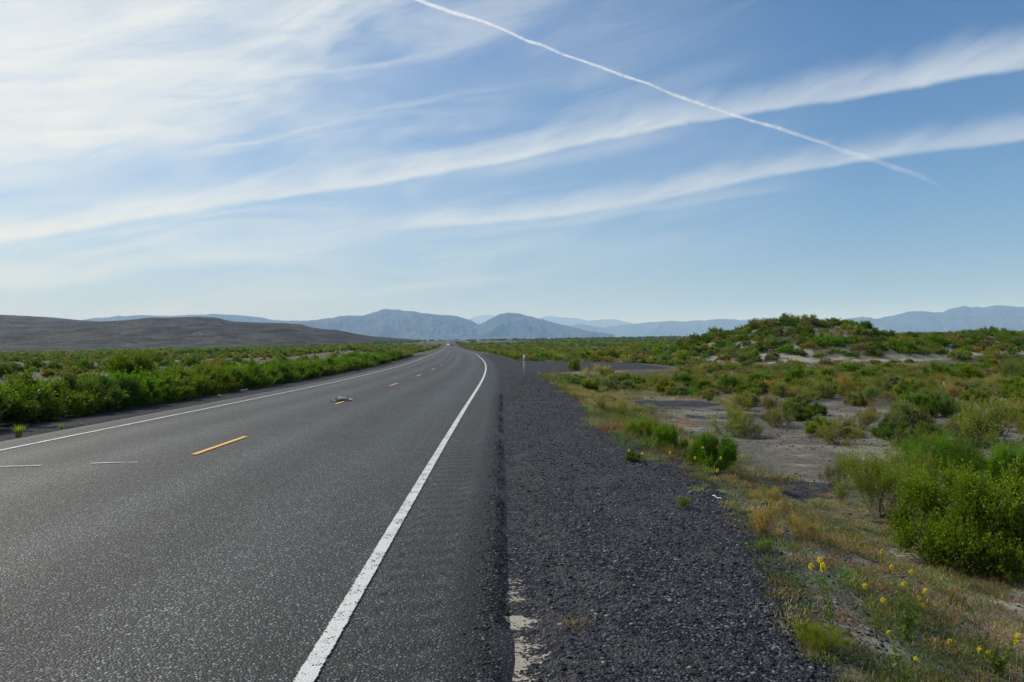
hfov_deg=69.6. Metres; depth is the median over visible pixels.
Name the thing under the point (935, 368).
green bush
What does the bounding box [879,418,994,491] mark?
green bush
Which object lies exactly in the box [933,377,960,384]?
dry bush
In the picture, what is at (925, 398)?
green bush
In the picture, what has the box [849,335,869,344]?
dull bush
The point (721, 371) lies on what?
dull bush
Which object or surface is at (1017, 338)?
dull bush
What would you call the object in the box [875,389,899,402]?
dull bush
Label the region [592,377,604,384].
dull bush
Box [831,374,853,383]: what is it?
dry bush
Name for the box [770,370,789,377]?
dull bush
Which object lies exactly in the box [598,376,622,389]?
dull bush
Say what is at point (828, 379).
green bush
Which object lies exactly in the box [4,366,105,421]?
verge bush
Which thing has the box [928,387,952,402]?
dull bush
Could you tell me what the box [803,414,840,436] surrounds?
green bush
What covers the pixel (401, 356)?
verge bush
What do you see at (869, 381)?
dull bush
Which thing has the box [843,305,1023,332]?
mountain
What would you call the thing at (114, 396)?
verge bush
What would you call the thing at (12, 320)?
hill
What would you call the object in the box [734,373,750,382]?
dull bush
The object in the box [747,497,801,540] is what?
dry grass
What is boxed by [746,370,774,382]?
green bush
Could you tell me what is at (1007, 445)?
dull bush
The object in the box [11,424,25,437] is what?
grass tuft
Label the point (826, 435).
dull bush
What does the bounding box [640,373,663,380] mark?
dull bush
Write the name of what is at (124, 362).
verge bush
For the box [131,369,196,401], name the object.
verge bush
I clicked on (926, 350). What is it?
dull bush
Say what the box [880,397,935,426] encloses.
dull bush
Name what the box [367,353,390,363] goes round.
verge bush
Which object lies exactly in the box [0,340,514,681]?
road
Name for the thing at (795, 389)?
dry bush
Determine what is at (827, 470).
tumbleweed
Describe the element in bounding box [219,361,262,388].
verge bush
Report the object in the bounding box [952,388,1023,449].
dull bush
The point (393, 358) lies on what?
verge bush
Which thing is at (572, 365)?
green bush
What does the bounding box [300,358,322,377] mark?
verge bush
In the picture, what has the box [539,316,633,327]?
mountain
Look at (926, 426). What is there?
green bush
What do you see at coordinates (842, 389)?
dull bush
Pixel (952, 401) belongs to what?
green bush
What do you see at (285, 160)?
sky
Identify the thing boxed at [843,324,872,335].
dull bush
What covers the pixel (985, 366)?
green bush
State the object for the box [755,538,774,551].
weed
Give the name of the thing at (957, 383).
dry bush
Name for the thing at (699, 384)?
green bush
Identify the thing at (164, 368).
verge bush
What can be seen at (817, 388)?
dull bush
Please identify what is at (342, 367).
verge bush
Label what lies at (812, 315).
green bush
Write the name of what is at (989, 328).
green bush
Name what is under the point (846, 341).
green bush
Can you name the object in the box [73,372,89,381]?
green bush
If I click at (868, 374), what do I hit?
green bush
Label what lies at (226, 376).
verge bush
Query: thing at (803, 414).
green bush
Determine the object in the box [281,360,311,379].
verge bush
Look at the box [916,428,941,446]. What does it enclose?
dull bush
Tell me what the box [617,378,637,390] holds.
dull bush
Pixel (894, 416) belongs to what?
dull bush
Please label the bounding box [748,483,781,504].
tumbleweed
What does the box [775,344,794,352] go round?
green bush
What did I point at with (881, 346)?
green bush
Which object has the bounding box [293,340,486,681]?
road marking
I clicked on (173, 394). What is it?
verge bush
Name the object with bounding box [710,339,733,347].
green bush
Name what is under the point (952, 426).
dull bush
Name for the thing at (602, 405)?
grey green bush
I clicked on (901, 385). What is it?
dull bush
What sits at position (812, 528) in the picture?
tumbleweed
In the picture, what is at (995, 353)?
dull bush
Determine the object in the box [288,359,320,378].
verge bush
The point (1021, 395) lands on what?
green bush
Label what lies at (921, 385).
green bush
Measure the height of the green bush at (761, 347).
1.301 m
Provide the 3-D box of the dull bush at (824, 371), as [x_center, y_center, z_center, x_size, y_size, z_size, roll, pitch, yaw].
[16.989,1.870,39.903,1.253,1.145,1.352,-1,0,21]
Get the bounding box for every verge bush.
[0,372,47,426]
[0,376,57,424]
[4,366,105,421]
[43,371,128,415]
[54,370,98,384]
[81,344,162,379]
[83,369,142,409]
[102,366,168,407]
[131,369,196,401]
[139,367,182,403]
[148,365,208,397]
[152,365,173,373]
[167,365,217,395]
[185,363,216,371]
[190,364,233,394]
[191,365,240,391]
[214,362,247,390]
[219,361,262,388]
[223,358,246,366]
[236,357,277,387]
[243,362,281,385]
[243,363,285,382]
[258,358,279,366]
[263,358,305,381]
[263,360,295,383]
[267,359,308,379]
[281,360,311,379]
[287,357,329,375]
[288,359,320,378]
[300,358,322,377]
[306,355,325,360]
[310,360,333,374]
[312,355,341,373]
[320,357,349,370]
[325,359,347,372]
[329,353,344,359]
[336,357,356,370]
[338,355,365,368]
[344,351,358,356]
[345,355,366,367]
[351,353,374,367]
[351,359,360,369]
[356,355,376,365]
[361,352,379,365]
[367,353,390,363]
[382,350,396,360]
[383,353,395,360]
[394,349,403,358]
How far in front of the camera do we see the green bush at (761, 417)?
21.93 m
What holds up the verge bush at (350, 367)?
on the ground at (544, 651)
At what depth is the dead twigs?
20.50 m
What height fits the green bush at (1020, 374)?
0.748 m
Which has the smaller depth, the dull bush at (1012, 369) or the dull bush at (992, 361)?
the dull bush at (1012, 369)
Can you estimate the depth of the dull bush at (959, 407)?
23.46 m
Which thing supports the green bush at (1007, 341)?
on the ground at (544, 651)
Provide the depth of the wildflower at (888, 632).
3.76 m
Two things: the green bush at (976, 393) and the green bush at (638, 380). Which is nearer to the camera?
the green bush at (976, 393)
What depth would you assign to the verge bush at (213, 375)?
29.23 m
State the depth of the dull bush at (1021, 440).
14.46 m
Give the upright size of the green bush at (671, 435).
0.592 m
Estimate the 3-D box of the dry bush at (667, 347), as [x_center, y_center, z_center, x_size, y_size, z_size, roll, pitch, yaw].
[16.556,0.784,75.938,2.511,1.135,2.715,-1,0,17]
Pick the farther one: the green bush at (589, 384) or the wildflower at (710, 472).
the green bush at (589, 384)
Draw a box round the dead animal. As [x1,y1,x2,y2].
[329,397,351,401]
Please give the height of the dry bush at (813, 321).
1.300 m
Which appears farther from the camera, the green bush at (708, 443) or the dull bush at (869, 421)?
the dull bush at (869, 421)
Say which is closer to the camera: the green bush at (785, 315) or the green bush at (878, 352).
the green bush at (878, 352)
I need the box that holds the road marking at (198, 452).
[193,436,246,453]
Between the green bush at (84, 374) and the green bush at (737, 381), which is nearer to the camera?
the green bush at (737, 381)
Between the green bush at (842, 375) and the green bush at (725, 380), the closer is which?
the green bush at (725, 380)
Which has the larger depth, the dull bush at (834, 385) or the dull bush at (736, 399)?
the dull bush at (834, 385)
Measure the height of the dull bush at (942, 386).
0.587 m
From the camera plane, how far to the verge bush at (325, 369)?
45.71 m
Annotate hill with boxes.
[0,315,99,324]
[0,317,422,351]
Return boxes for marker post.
[523,355,525,380]
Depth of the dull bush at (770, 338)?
68.67 m
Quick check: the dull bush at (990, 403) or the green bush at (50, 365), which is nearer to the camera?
the dull bush at (990, 403)
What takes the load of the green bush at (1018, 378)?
on the ground at (544, 651)
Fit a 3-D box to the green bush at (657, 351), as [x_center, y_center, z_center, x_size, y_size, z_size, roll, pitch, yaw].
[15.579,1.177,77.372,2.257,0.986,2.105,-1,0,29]
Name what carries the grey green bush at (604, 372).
on the ground at (544, 651)
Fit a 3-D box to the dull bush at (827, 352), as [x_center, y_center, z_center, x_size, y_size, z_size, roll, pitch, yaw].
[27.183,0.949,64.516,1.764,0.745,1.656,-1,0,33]
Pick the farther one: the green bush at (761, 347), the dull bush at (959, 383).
the green bush at (761, 347)
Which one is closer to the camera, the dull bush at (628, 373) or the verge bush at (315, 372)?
the verge bush at (315, 372)
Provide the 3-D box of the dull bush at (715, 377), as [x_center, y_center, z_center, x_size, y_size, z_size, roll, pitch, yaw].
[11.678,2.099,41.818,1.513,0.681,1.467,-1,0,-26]
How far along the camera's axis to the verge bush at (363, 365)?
60.26 m
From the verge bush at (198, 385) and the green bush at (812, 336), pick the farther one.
the green bush at (812, 336)
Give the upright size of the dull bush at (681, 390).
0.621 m
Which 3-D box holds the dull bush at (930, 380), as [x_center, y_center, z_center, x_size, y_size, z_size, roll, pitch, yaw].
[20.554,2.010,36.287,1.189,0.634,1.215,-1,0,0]
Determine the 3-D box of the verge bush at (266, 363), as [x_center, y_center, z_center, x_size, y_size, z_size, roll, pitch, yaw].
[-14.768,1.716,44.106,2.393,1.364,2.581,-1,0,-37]
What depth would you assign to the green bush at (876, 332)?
69.81 m
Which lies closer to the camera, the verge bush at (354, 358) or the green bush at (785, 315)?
the verge bush at (354, 358)
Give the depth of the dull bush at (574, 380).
37.30 m
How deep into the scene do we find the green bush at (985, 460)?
12.72 m
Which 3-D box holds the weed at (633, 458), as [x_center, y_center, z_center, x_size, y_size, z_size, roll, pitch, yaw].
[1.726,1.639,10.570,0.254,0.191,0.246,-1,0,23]
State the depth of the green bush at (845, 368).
47.52 m
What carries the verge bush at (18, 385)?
on the ground at (544, 651)
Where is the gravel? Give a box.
[456,367,1023,681]
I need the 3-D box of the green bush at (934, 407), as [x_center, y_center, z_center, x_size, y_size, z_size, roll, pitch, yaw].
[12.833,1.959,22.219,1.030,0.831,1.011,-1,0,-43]
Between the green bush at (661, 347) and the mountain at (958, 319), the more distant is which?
the mountain at (958, 319)
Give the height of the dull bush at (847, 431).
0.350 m
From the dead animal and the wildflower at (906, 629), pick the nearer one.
the wildflower at (906, 629)
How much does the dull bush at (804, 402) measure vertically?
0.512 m
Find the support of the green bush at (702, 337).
on the ground at (544, 651)
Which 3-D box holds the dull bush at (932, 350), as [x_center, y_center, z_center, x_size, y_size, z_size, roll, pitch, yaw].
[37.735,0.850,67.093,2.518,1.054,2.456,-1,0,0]
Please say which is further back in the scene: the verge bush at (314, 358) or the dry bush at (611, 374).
the verge bush at (314, 358)
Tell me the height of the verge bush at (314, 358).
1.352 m
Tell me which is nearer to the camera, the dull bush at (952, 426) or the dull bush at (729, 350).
the dull bush at (952, 426)
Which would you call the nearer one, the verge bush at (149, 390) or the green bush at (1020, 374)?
the verge bush at (149, 390)
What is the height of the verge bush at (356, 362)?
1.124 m
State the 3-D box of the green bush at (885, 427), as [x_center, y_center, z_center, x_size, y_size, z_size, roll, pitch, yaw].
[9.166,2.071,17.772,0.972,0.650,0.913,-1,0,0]
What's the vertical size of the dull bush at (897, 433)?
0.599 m
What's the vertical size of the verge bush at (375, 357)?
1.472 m
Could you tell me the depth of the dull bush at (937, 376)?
36.76 m
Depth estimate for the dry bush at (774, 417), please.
20.34 m
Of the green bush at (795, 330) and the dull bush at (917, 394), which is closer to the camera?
the dull bush at (917, 394)
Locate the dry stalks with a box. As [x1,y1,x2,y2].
[870,549,919,562]
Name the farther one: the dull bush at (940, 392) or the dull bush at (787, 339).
the dull bush at (787, 339)
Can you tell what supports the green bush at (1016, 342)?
on the ground at (544, 651)
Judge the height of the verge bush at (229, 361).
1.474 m
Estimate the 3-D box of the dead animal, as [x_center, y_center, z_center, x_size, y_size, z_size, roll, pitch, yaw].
[-5.040,1.713,21.650,0.678,0.149,0.263,-1,0,-6]
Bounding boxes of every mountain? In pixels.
[84,314,282,322]
[276,309,486,340]
[450,312,614,340]
[468,315,494,323]
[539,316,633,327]
[570,319,749,336]
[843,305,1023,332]
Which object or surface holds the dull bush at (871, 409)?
on the ground at (544, 651)
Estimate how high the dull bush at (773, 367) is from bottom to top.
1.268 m
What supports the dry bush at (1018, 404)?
on the ground at (544, 651)
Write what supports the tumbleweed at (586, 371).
on the ground at (544, 651)
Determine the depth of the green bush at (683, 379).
37.66 m
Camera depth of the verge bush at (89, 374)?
24.36 m
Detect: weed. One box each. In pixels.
[624,448,640,461]
[676,495,693,507]
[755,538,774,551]
[790,612,850,654]
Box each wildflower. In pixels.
[627,449,643,463]
[669,446,721,475]
[808,556,835,632]
[862,583,885,637]
[880,549,927,644]
[886,630,919,681]
[947,633,1020,674]
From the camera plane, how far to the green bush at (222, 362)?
54.59 m
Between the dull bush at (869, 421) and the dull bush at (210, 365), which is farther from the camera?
the dull bush at (210, 365)
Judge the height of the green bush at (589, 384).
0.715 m
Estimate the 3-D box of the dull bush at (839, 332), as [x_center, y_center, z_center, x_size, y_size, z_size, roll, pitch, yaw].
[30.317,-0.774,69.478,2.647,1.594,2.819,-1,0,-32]
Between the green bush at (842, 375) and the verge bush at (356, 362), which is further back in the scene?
the verge bush at (356, 362)
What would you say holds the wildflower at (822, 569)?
on the ground at (544, 651)
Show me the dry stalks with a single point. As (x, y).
(903, 555)
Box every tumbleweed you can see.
[580,361,611,376]
[593,391,623,401]
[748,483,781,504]
[794,516,822,539]
[815,458,853,487]
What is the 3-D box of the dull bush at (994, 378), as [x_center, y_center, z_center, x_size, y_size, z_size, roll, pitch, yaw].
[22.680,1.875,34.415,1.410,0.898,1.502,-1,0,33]
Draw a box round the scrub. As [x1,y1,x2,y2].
[0,317,1023,413]
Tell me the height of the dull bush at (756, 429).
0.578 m
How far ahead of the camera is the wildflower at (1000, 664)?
4.47 m
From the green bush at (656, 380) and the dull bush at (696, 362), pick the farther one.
the dull bush at (696, 362)
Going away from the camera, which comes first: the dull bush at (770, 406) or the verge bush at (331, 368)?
the dull bush at (770, 406)
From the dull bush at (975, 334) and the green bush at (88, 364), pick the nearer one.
the green bush at (88, 364)
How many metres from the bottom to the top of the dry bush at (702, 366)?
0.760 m
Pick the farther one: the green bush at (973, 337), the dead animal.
the green bush at (973, 337)
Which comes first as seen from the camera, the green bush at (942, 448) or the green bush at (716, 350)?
the green bush at (942, 448)
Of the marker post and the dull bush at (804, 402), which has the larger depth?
the marker post
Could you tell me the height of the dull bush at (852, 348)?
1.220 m
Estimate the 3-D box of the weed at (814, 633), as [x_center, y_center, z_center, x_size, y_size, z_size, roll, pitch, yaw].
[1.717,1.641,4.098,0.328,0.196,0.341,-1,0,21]
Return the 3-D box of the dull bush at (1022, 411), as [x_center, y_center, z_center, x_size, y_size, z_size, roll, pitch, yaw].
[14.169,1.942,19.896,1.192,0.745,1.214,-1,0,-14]
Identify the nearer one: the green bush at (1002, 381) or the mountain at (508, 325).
the green bush at (1002, 381)
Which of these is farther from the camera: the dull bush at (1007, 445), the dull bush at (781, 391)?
the dull bush at (781, 391)
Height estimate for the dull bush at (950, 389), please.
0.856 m
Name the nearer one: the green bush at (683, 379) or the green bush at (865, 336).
the green bush at (683, 379)
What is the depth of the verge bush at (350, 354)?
73.36 m
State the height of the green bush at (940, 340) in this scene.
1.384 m
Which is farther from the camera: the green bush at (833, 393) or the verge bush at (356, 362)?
the verge bush at (356, 362)
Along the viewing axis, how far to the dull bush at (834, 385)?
32.62 m
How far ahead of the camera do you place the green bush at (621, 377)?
38.57 m
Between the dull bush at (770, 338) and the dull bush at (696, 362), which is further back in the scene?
the dull bush at (770, 338)
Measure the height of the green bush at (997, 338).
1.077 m
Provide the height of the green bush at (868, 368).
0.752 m
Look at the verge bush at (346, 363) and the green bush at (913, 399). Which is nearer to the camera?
the green bush at (913, 399)
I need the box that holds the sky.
[0,0,1023,323]
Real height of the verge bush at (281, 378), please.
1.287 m
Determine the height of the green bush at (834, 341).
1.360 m
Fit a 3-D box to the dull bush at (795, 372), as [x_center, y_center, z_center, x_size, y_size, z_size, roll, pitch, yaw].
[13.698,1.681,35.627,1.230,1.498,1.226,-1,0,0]
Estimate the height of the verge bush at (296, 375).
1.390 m
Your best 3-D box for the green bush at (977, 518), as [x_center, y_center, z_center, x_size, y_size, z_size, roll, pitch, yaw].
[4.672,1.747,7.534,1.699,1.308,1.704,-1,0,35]
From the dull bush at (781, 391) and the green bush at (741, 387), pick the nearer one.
the dull bush at (781, 391)
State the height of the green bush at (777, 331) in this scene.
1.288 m
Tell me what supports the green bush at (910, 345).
on the ground at (544, 651)
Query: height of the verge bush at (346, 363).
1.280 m
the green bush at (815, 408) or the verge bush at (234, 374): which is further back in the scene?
the verge bush at (234, 374)
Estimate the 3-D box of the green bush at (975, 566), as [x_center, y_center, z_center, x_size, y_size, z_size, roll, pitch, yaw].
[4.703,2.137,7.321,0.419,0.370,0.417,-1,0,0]
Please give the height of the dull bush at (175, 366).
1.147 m
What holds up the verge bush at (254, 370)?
on the ground at (544, 651)
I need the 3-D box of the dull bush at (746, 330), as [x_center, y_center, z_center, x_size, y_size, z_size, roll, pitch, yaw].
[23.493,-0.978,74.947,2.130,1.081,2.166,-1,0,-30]
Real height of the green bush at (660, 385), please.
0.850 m
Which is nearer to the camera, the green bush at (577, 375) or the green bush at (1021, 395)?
the green bush at (1021, 395)
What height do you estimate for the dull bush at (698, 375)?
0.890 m
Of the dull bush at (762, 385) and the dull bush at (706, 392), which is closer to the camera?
the dull bush at (706, 392)
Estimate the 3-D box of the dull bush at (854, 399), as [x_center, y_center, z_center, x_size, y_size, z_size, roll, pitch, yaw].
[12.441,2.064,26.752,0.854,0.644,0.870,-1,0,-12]
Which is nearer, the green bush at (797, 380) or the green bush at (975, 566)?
the green bush at (975, 566)
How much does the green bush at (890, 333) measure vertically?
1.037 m
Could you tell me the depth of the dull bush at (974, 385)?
31.52 m
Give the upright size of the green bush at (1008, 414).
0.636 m
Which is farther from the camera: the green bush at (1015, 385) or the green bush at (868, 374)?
the green bush at (868, 374)
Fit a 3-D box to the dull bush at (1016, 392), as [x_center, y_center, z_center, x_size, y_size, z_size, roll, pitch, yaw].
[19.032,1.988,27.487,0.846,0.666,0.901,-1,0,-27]
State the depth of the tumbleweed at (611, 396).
26.76 m
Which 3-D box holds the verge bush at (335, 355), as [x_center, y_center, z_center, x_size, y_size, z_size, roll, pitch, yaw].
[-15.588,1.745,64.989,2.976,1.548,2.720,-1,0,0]
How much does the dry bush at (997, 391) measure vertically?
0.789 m
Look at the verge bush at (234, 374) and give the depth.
31.73 m
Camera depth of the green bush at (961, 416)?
19.54 m
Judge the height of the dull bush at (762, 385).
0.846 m
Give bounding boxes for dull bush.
[169,363,186,370]
[193,361,221,371]
[558,374,581,384]
[583,373,607,379]
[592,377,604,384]
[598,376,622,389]
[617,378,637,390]
[621,370,640,376]
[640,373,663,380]
[644,372,669,382]
[670,385,692,395]
[671,370,686,376]
[689,371,707,380]
[690,388,709,398]
[692,361,710,368]
[696,342,715,350]
[703,373,723,380]
[705,397,758,437]
[714,369,731,375]
[718,344,745,355]
[721,389,753,411]
[733,326,752,334]
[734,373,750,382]
[740,391,757,406]
[742,421,764,438]
[744,319,763,329]
[750,376,769,393]
[758,395,779,408]
[761,317,779,326]
[761,393,784,409]
[763,334,788,345]
[768,361,791,370]
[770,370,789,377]
[773,382,796,396]
[778,335,798,343]
[783,361,808,387]
[783,395,812,407]
[793,374,835,399]
[811,349,831,355]
[813,415,868,446]
[815,366,836,380]
[825,326,852,337]
[826,382,843,391]
[835,407,881,429]
[836,426,865,437]
[837,375,861,398]
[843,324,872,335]
[843,389,868,405]
[847,341,874,353]
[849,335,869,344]
[853,384,881,396]
[857,383,879,401]
[860,399,881,421]
[861,375,879,387]
[866,372,892,393]
[873,373,900,384]
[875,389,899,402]
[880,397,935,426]
[886,406,905,424]
[888,425,923,448]
[890,376,918,395]
[899,365,929,373]
[906,385,936,394]
[909,391,928,400]
[913,344,931,354]
[914,380,940,391]
[915,345,939,354]
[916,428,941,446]
[921,377,938,385]
[927,369,960,381]
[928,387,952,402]
[929,417,992,443]
[930,383,956,394]
[941,379,969,390]
[942,381,964,397]
[945,415,973,436]
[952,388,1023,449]
[953,395,989,411]
[965,330,988,336]
[966,376,1001,390]
[978,396,1008,409]
[979,419,1005,435]
[981,357,998,366]
[983,372,1008,384]
[985,348,1009,359]
[987,434,1023,467]
[999,358,1023,376]
[1006,335,1023,344]
[1007,388,1023,397]
[1014,403,1023,423]
[1016,427,1023,452]
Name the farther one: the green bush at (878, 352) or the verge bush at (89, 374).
the green bush at (878, 352)
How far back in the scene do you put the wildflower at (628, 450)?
10.29 m
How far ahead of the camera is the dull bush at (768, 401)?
25.36 m
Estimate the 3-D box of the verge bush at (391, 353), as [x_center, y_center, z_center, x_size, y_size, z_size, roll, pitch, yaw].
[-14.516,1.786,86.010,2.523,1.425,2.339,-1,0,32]
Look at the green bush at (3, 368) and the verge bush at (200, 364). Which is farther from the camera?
the green bush at (3, 368)
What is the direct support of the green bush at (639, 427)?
on the ground at (544, 651)
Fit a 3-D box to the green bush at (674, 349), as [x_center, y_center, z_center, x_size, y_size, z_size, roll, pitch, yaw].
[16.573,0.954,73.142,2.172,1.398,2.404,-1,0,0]
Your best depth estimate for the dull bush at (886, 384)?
32.19 m
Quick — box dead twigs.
[832,414,857,425]
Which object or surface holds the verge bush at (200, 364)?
on the ground at (544, 651)
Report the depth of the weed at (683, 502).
7.50 m
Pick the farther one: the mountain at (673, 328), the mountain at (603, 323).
the mountain at (603, 323)
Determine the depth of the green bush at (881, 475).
9.60 m
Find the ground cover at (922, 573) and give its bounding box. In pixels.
[8,327,1023,681]
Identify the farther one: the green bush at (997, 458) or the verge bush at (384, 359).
the verge bush at (384, 359)
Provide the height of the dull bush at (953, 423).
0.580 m
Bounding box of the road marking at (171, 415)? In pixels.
[0,353,434,450]
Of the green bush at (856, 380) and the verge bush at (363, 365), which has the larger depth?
the verge bush at (363, 365)
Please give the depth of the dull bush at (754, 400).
26.76 m
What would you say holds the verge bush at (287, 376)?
on the ground at (544, 651)
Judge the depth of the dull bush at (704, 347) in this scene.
72.29 m
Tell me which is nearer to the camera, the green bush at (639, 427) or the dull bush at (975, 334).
the green bush at (639, 427)
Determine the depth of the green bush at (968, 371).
40.42 m
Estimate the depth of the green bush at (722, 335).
75.41 m
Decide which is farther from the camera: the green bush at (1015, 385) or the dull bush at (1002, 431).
the green bush at (1015, 385)
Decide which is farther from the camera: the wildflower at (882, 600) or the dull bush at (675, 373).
the dull bush at (675, 373)
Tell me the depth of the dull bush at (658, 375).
40.10 m
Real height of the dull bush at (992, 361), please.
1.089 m
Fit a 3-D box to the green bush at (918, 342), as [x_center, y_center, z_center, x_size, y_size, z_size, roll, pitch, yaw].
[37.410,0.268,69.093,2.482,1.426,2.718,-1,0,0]
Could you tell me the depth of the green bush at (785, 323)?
73.14 m
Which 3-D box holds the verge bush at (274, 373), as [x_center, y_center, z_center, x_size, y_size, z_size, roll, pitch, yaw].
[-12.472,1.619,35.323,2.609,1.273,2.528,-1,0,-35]
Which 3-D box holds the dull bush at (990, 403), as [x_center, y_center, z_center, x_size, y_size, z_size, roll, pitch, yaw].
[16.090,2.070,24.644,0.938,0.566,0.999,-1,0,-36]
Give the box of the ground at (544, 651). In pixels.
[0,325,1023,681]
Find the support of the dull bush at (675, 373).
on the ground at (544, 651)
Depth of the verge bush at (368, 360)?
65.16 m
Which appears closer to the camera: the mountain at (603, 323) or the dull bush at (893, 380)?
the dull bush at (893, 380)
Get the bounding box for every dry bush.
[597,370,619,379]
[661,344,678,352]
[693,361,710,369]
[760,402,797,427]
[786,383,802,396]
[794,314,821,325]
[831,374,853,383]
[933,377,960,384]
[944,332,968,339]
[945,377,966,388]
[967,377,987,386]
[973,338,997,345]
[985,381,1006,397]
[996,417,1023,432]
[1006,397,1023,407]
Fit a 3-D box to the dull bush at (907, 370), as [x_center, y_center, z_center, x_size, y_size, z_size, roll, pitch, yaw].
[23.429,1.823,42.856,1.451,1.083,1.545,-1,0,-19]
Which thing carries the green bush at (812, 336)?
on the ground at (544, 651)
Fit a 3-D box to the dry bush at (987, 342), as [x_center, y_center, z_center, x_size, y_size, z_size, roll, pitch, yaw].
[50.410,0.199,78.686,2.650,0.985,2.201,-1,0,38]
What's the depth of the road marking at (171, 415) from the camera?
17.29 m
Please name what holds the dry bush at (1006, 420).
on the ground at (544, 651)
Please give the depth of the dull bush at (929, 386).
32.61 m
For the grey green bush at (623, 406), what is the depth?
20.09 m
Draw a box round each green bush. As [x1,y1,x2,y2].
[0,362,20,379]
[39,359,64,370]
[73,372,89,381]
[74,358,95,370]
[213,360,228,366]
[566,356,579,370]
[573,373,589,379]
[582,380,598,392]
[591,399,618,412]
[598,366,619,378]
[602,373,627,384]
[609,397,642,416]
[623,414,661,438]
[630,375,648,383]
[649,376,664,386]
[649,420,689,449]
[650,349,662,355]
[651,343,664,352]
[652,377,678,392]
[669,344,688,355]
[669,372,697,386]
[684,346,703,353]
[684,428,738,471]
[686,377,715,388]
[687,331,711,345]
[703,326,724,334]
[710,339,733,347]
[711,347,732,353]
[714,331,729,339]
[715,374,738,389]
[716,374,746,384]
[732,380,758,394]
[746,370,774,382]
[753,340,778,351]
[760,326,785,337]
[760,408,780,421]
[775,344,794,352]
[776,317,799,326]
[778,312,798,322]
[781,402,812,420]
[785,325,806,333]
[790,376,811,391]
[799,313,820,321]
[799,329,825,342]
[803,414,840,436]
[804,401,828,415]
[811,334,845,347]
[813,382,836,398]
[814,374,840,385]
[828,435,949,524]
[830,333,856,345]
[833,362,855,373]
[833,371,844,378]
[844,376,865,389]
[848,334,872,341]
[851,368,882,378]
[857,365,878,373]
[861,348,885,356]
[865,340,889,351]
[866,327,885,336]
[870,414,907,439]
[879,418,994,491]
[879,457,1023,585]
[883,330,896,337]
[886,337,919,351]
[894,388,923,407]
[902,336,928,348]
[906,419,946,439]
[909,378,925,392]
[917,391,935,407]
[919,361,954,377]
[919,392,958,417]
[924,335,952,345]
[942,397,962,409]
[945,445,989,469]
[948,410,981,423]
[954,363,986,379]
[956,386,994,402]
[963,332,986,342]
[963,546,999,575]
[977,326,996,333]
[977,396,998,406]
[980,363,995,368]
[982,439,1023,500]
[985,407,1019,423]
[987,376,1015,388]
[993,328,1017,337]
[993,334,1011,340]
[996,339,1015,346]
[998,379,1023,398]
[999,338,1022,345]
[1007,371,1023,377]
[1008,391,1023,404]
[1009,375,1023,381]
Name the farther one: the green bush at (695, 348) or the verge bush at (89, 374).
the green bush at (695, 348)
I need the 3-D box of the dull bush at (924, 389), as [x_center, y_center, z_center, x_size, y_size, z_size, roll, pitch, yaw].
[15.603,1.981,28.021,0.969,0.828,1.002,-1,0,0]
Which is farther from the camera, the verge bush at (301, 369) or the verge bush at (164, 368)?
the verge bush at (301, 369)
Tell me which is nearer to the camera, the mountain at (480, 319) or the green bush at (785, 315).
the green bush at (785, 315)
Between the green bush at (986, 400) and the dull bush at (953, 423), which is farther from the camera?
the green bush at (986, 400)
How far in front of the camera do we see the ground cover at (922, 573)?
6.13 m
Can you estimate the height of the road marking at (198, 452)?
0.031 m
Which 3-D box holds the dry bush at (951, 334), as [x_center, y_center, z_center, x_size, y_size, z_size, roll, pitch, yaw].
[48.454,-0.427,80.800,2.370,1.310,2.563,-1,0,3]
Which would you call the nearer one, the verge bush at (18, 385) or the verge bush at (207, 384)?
the verge bush at (18, 385)
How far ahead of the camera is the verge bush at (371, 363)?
62.75 m
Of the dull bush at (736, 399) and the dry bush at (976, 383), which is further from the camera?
the dry bush at (976, 383)
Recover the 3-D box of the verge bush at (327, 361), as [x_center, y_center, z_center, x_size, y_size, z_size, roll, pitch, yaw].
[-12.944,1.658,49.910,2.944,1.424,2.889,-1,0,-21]
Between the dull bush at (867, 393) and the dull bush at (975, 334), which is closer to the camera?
the dull bush at (867, 393)
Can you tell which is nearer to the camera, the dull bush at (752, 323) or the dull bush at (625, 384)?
the dull bush at (625, 384)
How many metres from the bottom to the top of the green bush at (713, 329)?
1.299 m
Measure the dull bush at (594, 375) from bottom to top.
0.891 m
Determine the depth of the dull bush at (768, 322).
73.92 m
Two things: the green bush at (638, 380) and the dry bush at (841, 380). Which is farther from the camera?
the green bush at (638, 380)
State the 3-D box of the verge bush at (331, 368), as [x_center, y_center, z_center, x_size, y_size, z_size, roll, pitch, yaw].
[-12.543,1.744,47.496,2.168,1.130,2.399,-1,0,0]
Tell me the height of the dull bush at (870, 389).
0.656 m
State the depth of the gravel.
5.31 m
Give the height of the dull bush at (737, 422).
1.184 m

